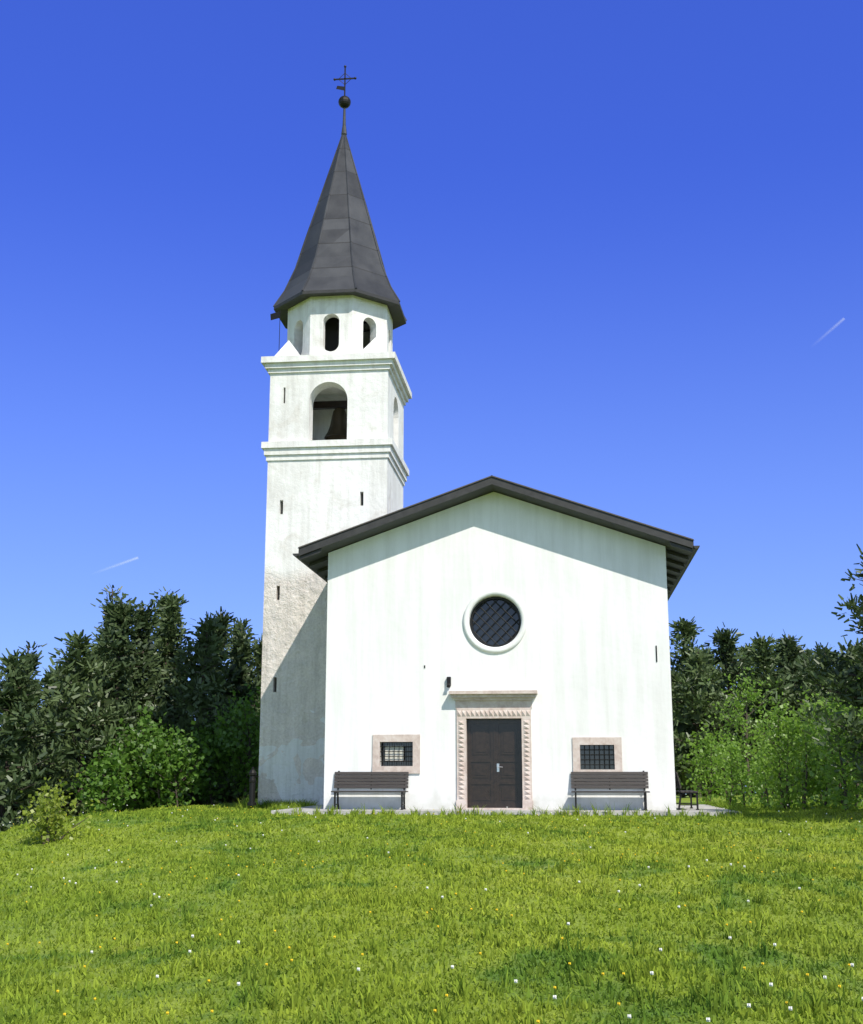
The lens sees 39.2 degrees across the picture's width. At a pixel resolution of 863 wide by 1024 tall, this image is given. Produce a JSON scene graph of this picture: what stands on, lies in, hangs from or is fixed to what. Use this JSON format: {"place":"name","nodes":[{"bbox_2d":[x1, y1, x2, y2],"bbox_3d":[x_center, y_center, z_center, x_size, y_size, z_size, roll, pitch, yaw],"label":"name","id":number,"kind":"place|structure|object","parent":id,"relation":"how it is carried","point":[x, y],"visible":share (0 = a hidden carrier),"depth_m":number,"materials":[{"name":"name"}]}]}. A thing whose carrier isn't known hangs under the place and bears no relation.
{"place":"outdoors","nodes":[
{"label":"outdoors","id":0,"kind":"place"},
{"bbox_2d":[270,311,279,344],"bbox_3d":[-4.837,-5.397,37.441,0.336,1.720,0.022,-4,-13,17],"label":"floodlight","id":1,"kind":"object","parent":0,"point":[276,315],"visible":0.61,"depth_m":37.57,"materials":[{"name":"black metal"}]},
{"bbox_2d":[385,747,403,760],"bbox_3d":[-0.928,6.017,30.264,0.460,0.360,0.020,-1,-12,6],"label":"window","id":2,"kind":"structure","parent":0,"point":[396,753],"depth_m":30.25,"materials":[{"name":"white glass"}]},
{"bbox_2d":[0,793,862,1023],"bbox_3d":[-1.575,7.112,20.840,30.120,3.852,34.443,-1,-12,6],"label":"grass","id":3,"kind":"structure","parent":0,"point":[388,905],"depth_m":12.44,"materials":[{"name":"green plant"}]},
{"bbox_2d":[2,678,43,751],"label":"pine tree","id":4,"kind":"object","parent":3,"relation":"on","point":[40,701],"depth_m":51.99,"materials":[{"name":"green plant"}]},
{"bbox_2d":[2,641,46,751],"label":"spruce tree","id":5,"kind":"object","parent":3,"relation":"on","point":[34,660],"visible":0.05,"depth_m":44.67,"materials":[{"name":"green plant"}]},
{"bbox_2d":[0,648,78,831],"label":"pine tree","id":6,"kind":"object","parent":3,"relation":"on","point":[18,729],"visible":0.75,"depth_m":37.85,"materials":[{"name":"green plant"}]},
{"bbox_2d":[6,663,88,819],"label":"pine tree","id":7,"kind":"object","parent":3,"relation":"on","point":[46,679],"visible":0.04,"depth_m":43.01,"materials":[{"name":"green plant"}]},
{"bbox_2d":[16,770,105,843],"bbox_3d":[-6.974,5.556,22.780,1.635,1.392,1.415,-1,-12,6],"label":"yellow bush","id":8,"kind":"object","parent":3,"relation":"on","point":[46,818],"visible":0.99,"depth_m":22.64,"materials":[{"name":"green plant"}]},
{"bbox_2d":[23,629,144,817],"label":"pine tree","id":9,"kind":"object","parent":3,"relation":"on","point":[79,696],"visible":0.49,"depth_m":40.40,"materials":[{"name":"green plant"}]},
{"bbox_2d":[63,624,111,776],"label":"spruce tree","id":10,"kind":"object","parent":3,"relation":"on","point":[97,639],"visible":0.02,"depth_m":47.20,"materials":[{"name":"green plant"}]},
{"bbox_2d":[61,744,145,815],"bbox_3d":[-10.018,8.690,37.842,2.452,2.915,2.394,-1,-12,6],"label":"bush","id":11,"kind":"object","parent":3,"relation":"on","point":[100,790],"visible":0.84,"depth_m":37.54,"materials":[{"name":"green plant"}]},
{"bbox_2d":[90,585,128,691],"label":"spruce tree","id":12,"kind":"object","parent":3,"relation":"on","point":[105,608],"visible":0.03,"depth_m":51.06,"materials":[{"name":"green plant"}]},
{"bbox_2d":[53,592,175,810],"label":"pine tree","id":13,"kind":"object","parent":3,"relation":"on","point":[115,642],"visible":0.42,"depth_m":43.95,"materials":[{"name":"green plant"}]},
{"bbox_2d":[95,704,181,810],"bbox_3d":[-9.647,8.412,40.168,3.008,4.053,2.872,-1,-12,6],"label":"bush","id":14,"kind":"object","parent":3,"relation":"on","point":[143,800],"visible":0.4,"depth_m":39.80,"materials":[{"name":"green plant"}]},
{"bbox_2d":[113,599,175,741],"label":"spruce tree","id":15,"kind":"object","parent":3,"relation":"on","point":[144,636],"visible":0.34,"depth_m":45.48,"materials":[{"name":"green plant"}]},
{"bbox_2d":[108,721,221,807],"bbox_3d":[-8.704,8.420,39.412,3.561,3.232,3.085,-1,-12,6],"label":"bush","id":16,"kind":"object","parent":3,"relation":"on","point":[169,774],"visible":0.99,"depth_m":38.89,"materials":[{"name":"green plant"}]},
{"bbox_2d":[149,586,195,729],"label":"spruce tree","id":17,"kind":"object","parent":3,"relation":"on","point":[162,598],"visible":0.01,"depth_m":52.80,"materials":[{"name":"green plant"}]},
{"bbox_2d":[131,593,215,806],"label":"pine tree","id":18,"kind":"object","parent":3,"relation":"on","point":[166,646],"visible":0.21,"depth_m":48.80,"materials":[{"name":"green plant"}]},
{"bbox_2d":[142,611,258,805],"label":"pine tree","id":19,"kind":"object","parent":3,"relation":"on","point":[202,674],"visible":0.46,"depth_m":43.89,"materials":[{"name":"green plant"}]},
{"bbox_2d":[164,713,248,804],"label":"bush","id":20,"kind":"object","parent":3,"relation":"on","point":[207,792],"visible":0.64,"depth_m":41.84,"materials":[{"name":"green plant"}]},
{"bbox_2d":[194,606,236,720],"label":"spruce tree","id":21,"kind":"object","parent":3,"relation":"on","point":[226,619],"visible":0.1,"depth_m":50.14,"materials":[{"name":"green plant"}]},
{"bbox_2d":[203,618,261,802],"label":"pine tree","id":22,"kind":"object","parent":3,"relation":"on","point":[241,644],"visible":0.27,"depth_m":47.71,"materials":[{"name":"green plant"}]},
{"bbox_2d":[205,683,260,802],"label":"bush","id":23,"kind":"object","parent":3,"relation":"on","point":[236,715],"visible":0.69,"depth_m":41.05,"materials":[{"name":"green plant"}]},
{"bbox_2d":[219,618,255,801],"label":"spruce tree","id":24,"kind":"object","parent":3,"relation":"on","point":[234,662],"visible":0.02,"depth_m":53.92,"materials":[{"name":"green plant"}]},
{"bbox_2d":[230,635,262,802],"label":"pine tree","id":25,"kind":"object","parent":3,"relation":"on","point":[256,660],"visible":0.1,"depth_m":51.97,"materials":[{"name":"green plant"}]},
{"bbox_2d":[247,767,258,805],"bbox_3d":[-4.983,7.612,33.706,0.296,1.050,0.290,10,-16,-39],"label":"water fountain post","id":26,"kind":"object","parent":3,"relation":"on","point":[252,779],"visible":1,"depth_m":33.66,"materials":[{"name":"black metal"}]},
{"bbox_2d":[258,370,403,804],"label":"church tower walls","id":27,"kind":"structure","parent":3,"relation":"on","point":[308,501],"depth_m":35.55,"materials":[{"name":"white paint"}]},
{"bbox_2d":[313,400,346,439],"bbox_3d":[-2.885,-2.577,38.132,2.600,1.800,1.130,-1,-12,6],"label":"church bell","id":28,"kind":"object","parent":27,"relation":"in","point":[337,430],"visible":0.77,"depth_m":38.00,"materials":[{"name":"brown metal"}]},
{"bbox_2d":[261,337,411,485],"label":"church tower cornices","id":29,"kind":"object","parent":27,"relation":"attached to","point":[373,354],"visible":0.59,"depth_m":36.33,"materials":[{"name":"white paint"}]},
{"bbox_2d":[287,295,392,354],"bbox_3d":[-2.896,-5.448,38.647,3.160,2.330,3.160,-1,-12,6],"label":"belfry drum","id":30,"kind":"object","parent":29,"relation":"on","point":[326,325],"visible":0.48,"depth_m":37.33,"materials":[{"name":"white paint"}]},
{"bbox_2d":[273,108,406,331],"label":"spire roof","id":31,"kind":"structure","parent":30,"relation":"on","point":[340,254],"depth_m":38.23,"materials":[{"name":"grey metal"}]},
{"bbox_2d":[333,65,356,108],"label":"cross finial","id":32,"kind":"object","parent":31,"relation":"on","point":[344,101],"visible":1,"depth_m":40.51,"materials":[{"name":"black metal"}]},
{"bbox_2d":[3,804,862,1022],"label":"flowers","id":33,"kind":"object","parent":3,"relation":"on","point":[618,1003],"visible":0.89,"depth_m":10.94,"materials":[{"name":"white plant"}]},
{"bbox_2d":[324,492,675,809],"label":"church nave walls","id":34,"kind":"structure","parent":3,"relation":"on","point":[580,657],"depth_m":30.41,"materials":[{"name":"white paint"}]},
{"bbox_2d":[463,589,526,652],"bbox_3d":[1.599,2.743,30.521,1.620,1.620,0.070,-1,-12,6],"label":"round window frame","id":35,"kind":"object","parent":34,"relation":"attached to","point":[513,643],"visible":1,"depth_m":30.50,"materials":[{"name":"white paint"}]},
{"bbox_2d":[467,719,522,807],"bbox_3d":[1.570,6.234,30.062,1.380,2.200,0.100,-1,-12,6],"label":"church door","id":36,"kind":"structure","parent":34,"relation":"in","point":[492,744],"depth_m":30.04,"materials":[{"name":"brown wood"}]},
{"bbox_2d":[293,475,699,599],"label":"roof","id":37,"kind":"structure","parent":34,"relation":"on","point":[681,550],"depth_m":30.66,"materials":[{"name":"grey metal"}]},
{"bbox_2d":[372,690,622,809],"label":"church stone frames","id":38,"kind":"structure","parent":34,"relation":"attached to","point":[503,704],"depth_m":29.95,"materials":[{"name":"beige stone"}]},
{"bbox_2d":[380,597,614,769],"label":"window grilles","id":39,"kind":"object","parent":34,"relation":"attached to","point":[497,645],"visible":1,"depth_m":30.60,"materials":[{"name":"black metal"}]},
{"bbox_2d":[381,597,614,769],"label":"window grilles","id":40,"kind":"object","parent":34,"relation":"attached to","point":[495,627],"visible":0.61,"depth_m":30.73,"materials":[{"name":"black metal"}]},
{"bbox_2d":[424,646,656,687],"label":"church wall fittings","id":41,"kind":"object","parent":34,"relation":"attached to","point":[448,682],"visible":1,"depth_m":30.23,"materials":[{"name":"black metal"}]},
{"bbox_2d":[271,804,741,815],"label":"pavement slab","id":42,"kind":"structure","parent":3,"relation":"on","point":[711,810],"depth_m":28.65,"materials":[{"name":"concrete"}]},
{"bbox_2d":[331,771,408,809],"bbox_3d":[-1.508,6.818,29.744,1.850,0.931,0.562,-1,-12,6],"label":"bench","id":43,"kind":"object","parent":42,"relation":"on","point":[371,776],"visible":0.91,"depth_m":29.95,"materials":[{"name":"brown wood"}]},
{"bbox_2d":[571,771,649,810],"bbox_3d":[4.288,6.685,29.127,1.850,0.931,0.562,-1,-12,6],"label":"bench","id":44,"kind":"object","parent":42,"relation":"on","point":[609,783],"visible":0.94,"depth_m":29.33,"materials":[{"name":"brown wood"}]},
{"bbox_2d":[675,771,698,809],"bbox_3d":[6.273,6.913,30.163,0.562,0.931,1.700,-1,-12,6],"label":"bench","id":45,"kind":"object","parent":42,"relation":"on","point":[678,785],"visible":0.6,"depth_m":29.41,"materials":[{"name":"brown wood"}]},
{"bbox_2d":[671,668,718,796],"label":"pine tree","id":46,"kind":"object","parent":3,"relation":"on","point":[674,673],"visible":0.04,"depth_m":56.01,"materials":[{"name":"green plant"}]},
{"bbox_2d":[669,616,736,796],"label":"pine tree","id":47,"kind":"object","parent":3,"relation":"on","point":[686,630],"visible":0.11,"depth_m":59.51,"materials":[{"name":"green plant"}]},
{"bbox_2d":[678,717,737,804],"bbox_3d":[8.397,7.682,36.613,1.934,2.984,1.949,-1,-12,6],"label":"bush","id":48,"kind":"object","parent":3,"relation":"on","point":[709,744],"visible":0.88,"depth_m":36.48,"materials":[{"name":"green plant"}]},
{"bbox_2d":[671,646,752,797],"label":"pine tree","id":49,"kind":"object","parent":3,"relation":"on","point":[696,696],"visible":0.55,"depth_m":47.88,"materials":[{"name":"green plant"}]},
{"bbox_2d":[687,646,749,795],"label":"pine tree","id":50,"kind":"object","parent":3,"relation":"on","point":[725,685],"visible":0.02,"depth_m":57.23,"materials":[{"name":"green plant"}]},
{"bbox_2d":[706,726,747,802],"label":"bush","id":51,"kind":"object","parent":3,"relation":"on","point":[720,769],"visible":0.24,"depth_m":38.10,"materials":[{"name":"green plant"}]},
{"bbox_2d":[707,732,753,806],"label":"bush","id":52,"kind":"object","parent":3,"relation":"on","point":[730,800],"visible":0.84,"depth_m":34.74,"materials":[{"name":"green plant"}]},
{"bbox_2d":[679,623,790,792],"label":"pine tree","id":53,"kind":"object","parent":3,"relation":"on","point":[726,651],"visible":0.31,"depth_m":51.02,"materials":[{"name":"green plant"}]},
{"bbox_2d":[712,741,768,807],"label":"bush","id":54,"kind":"object","parent":3,"relation":"on","point":[735,760],"visible":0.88,"depth_m":34.63,"materials":[{"name":"green plant"}]},
{"bbox_2d":[723,643,757,794],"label":"pine tree","id":55,"kind":"object","parent":3,"relation":"on","point":[742,649],"visible":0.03,"depth_m":67.36,"materials":[{"name":"green plant"}]},
{"bbox_2d":[704,656,787,801],"bbox_3d":[10.152,6.942,38.762,2.644,4.768,1.907,-1,-12,6],"label":"bush","id":56,"kind":"object","parent":3,"relation":"on","point":[748,694],"visible":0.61,"depth_m":38.84,"materials":[{"name":"green plant"}]},
{"bbox_2d":[741,726,781,802],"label":"bush","id":57,"kind":"object","parent":3,"relation":"on","point":[753,786],"visible":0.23,"depth_m":37.24,"materials":[{"name":"green plant"}]},
{"bbox_2d":[746,734,784,807],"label":"bush","id":58,"kind":"object","parent":3,"relation":"on","point":[759,781],"visible":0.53,"depth_m":33.62,"materials":[{"name":"green plant"}]},
{"bbox_2d":[715,632,816,794],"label":"pine tree","id":59,"kind":"object","parent":3,"relation":"on","point":[761,656],"visible":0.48,"depth_m":47.69,"materials":[{"name":"green plant"}]},
{"bbox_2d":[759,742,796,808],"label":"bush","id":60,"kind":"object","parent":3,"relation":"on","point":[770,803],"visible":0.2,"depth_m":32.71,"materials":[{"name":"green plant"}]},
{"bbox_2d":[743,692,815,809],"bbox_3d":[9.330,6.296,31.524,2.275,3.256,1.982,-1,-12,6],"label":"bush","id":61,"kind":"object","parent":3,"relation":"on","point":[779,781],"visible":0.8,"depth_m":31.59,"materials":[{"name":"green plant"}]},
{"bbox_2d":[751,642,810,791],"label":"pine tree","id":62,"kind":"object","parent":3,"relation":"on","point":[783,684],"visible":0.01,"depth_m":59.34,"materials":[{"name":"green plant"}]},
{"bbox_2d":[763,735,802,802],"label":"bush","id":63,"kind":"object","parent":3,"relation":"on","point":[791,772],"visible":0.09,"depth_m":35.40,"materials":[{"name":"green plant"}]},
{"bbox_2d":[750,630,817,772],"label":"pine tree","id":64,"kind":"object","parent":3,"relation":"on","point":[789,647],"visible":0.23,"depth_m":51.13,"materials":[{"name":"green plant"}]},
{"bbox_2d":[769,686,823,807],"bbox_3d":[9.457,6.225,31.026,1.685,3.494,1.922,-1,-12,6],"label":"bush","id":65,"kind":"object","parent":3,"relation":"on","point":[796,726],"visible":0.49,"depth_m":30.90,"materials":[{"name":"green plant"}]},
{"bbox_2d":[775,719,831,809],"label":"bush","id":66,"kind":"object","parent":3,"relation":"on","point":[805,793],"visible":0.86,"depth_m":30.15,"materials":[{"name":"green plant"}]},
{"bbox_2d":[797,644,824,791],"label":"pine tree","id":67,"kind":"object","parent":3,"relation":"on","point":[807,651],"depth_m":64.39,"materials":[{"name":"green plant"}]},
{"bbox_2d":[779,642,861,775],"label":"pine tree","id":68,"kind":"object","parent":3,"relation":"on","point":[816,697],"visible":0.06,"depth_m":46.91,"materials":[{"name":"green plant"}]},
{"bbox_2d":[798,737,845,806],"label":"bush","id":69,"kind":"object","parent":3,"relation":"on","point":[826,789],"visible":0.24,"depth_m":30.04,"materials":[{"name":"green plant"}]},
{"bbox_2d":[786,544,862,783],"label":"pine tree","id":70,"kind":"object","parent":3,"relation":"on","point":[850,691],"visible":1,"depth_m":24.95,"materials":[{"name":"green plant"}]},
{"bbox_2d":[791,678,862,807],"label":"bush","id":71,"kind":"object","parent":3,"relation":"on","point":[821,703],"visible":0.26,"depth_m":29.21,"materials":[{"name":"green plant"}]},
{"bbox_2d":[795,723,861,805],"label":"bush","id":72,"kind":"object","parent":3,"relation":"on","point":[820,789],"visible":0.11,"depth_m":30.49,"materials":[{"name":"green plant"}]},
{"bbox_2d":[796,681,862,809],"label":"bush","id":73,"kind":"object","parent":3,"relation":"on","point":[838,790],"visible":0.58,"depth_m":27.30,"materials":[{"name":"green plant"}]},
{"bbox_2d":[807,693,862,806],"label":"bush","id":74,"kind":"object","parent":3,"relation":"on","point":[837,756],"visible":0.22,"depth_m":29.21,"materials":[{"name":"green plant"}]},
{"bbox_2d":[834,648,859,791],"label":"pine tree","id":75,"kind":"object","parent":3,"relation":"on","point":[841,651],"visible":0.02,"depth_m":56.35,"materials":[{"name":"green plant"}]},
{"bbox_2d":[833,731,862,809],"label":"bush","id":76,"kind":"object","parent":3,"relation":"on","point":[857,791],"visible":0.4,"depth_m":26.82,"materials":[{"name":"green plant"}]},
{"bbox_2d":[839,638,862,742],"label":"pine tree","id":77,"kind":"object","parent":3,"relation":"on","point":[855,645],"visible":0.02,"depth_m":49.83,"materials":[{"name":"green plant"}]},
{"bbox_2d":[0,0,862,792],"label":"sky","id":78,"kind":"structure","parent":0,"point":[620,242],"materials":[{"name":"blue"}]}
]}

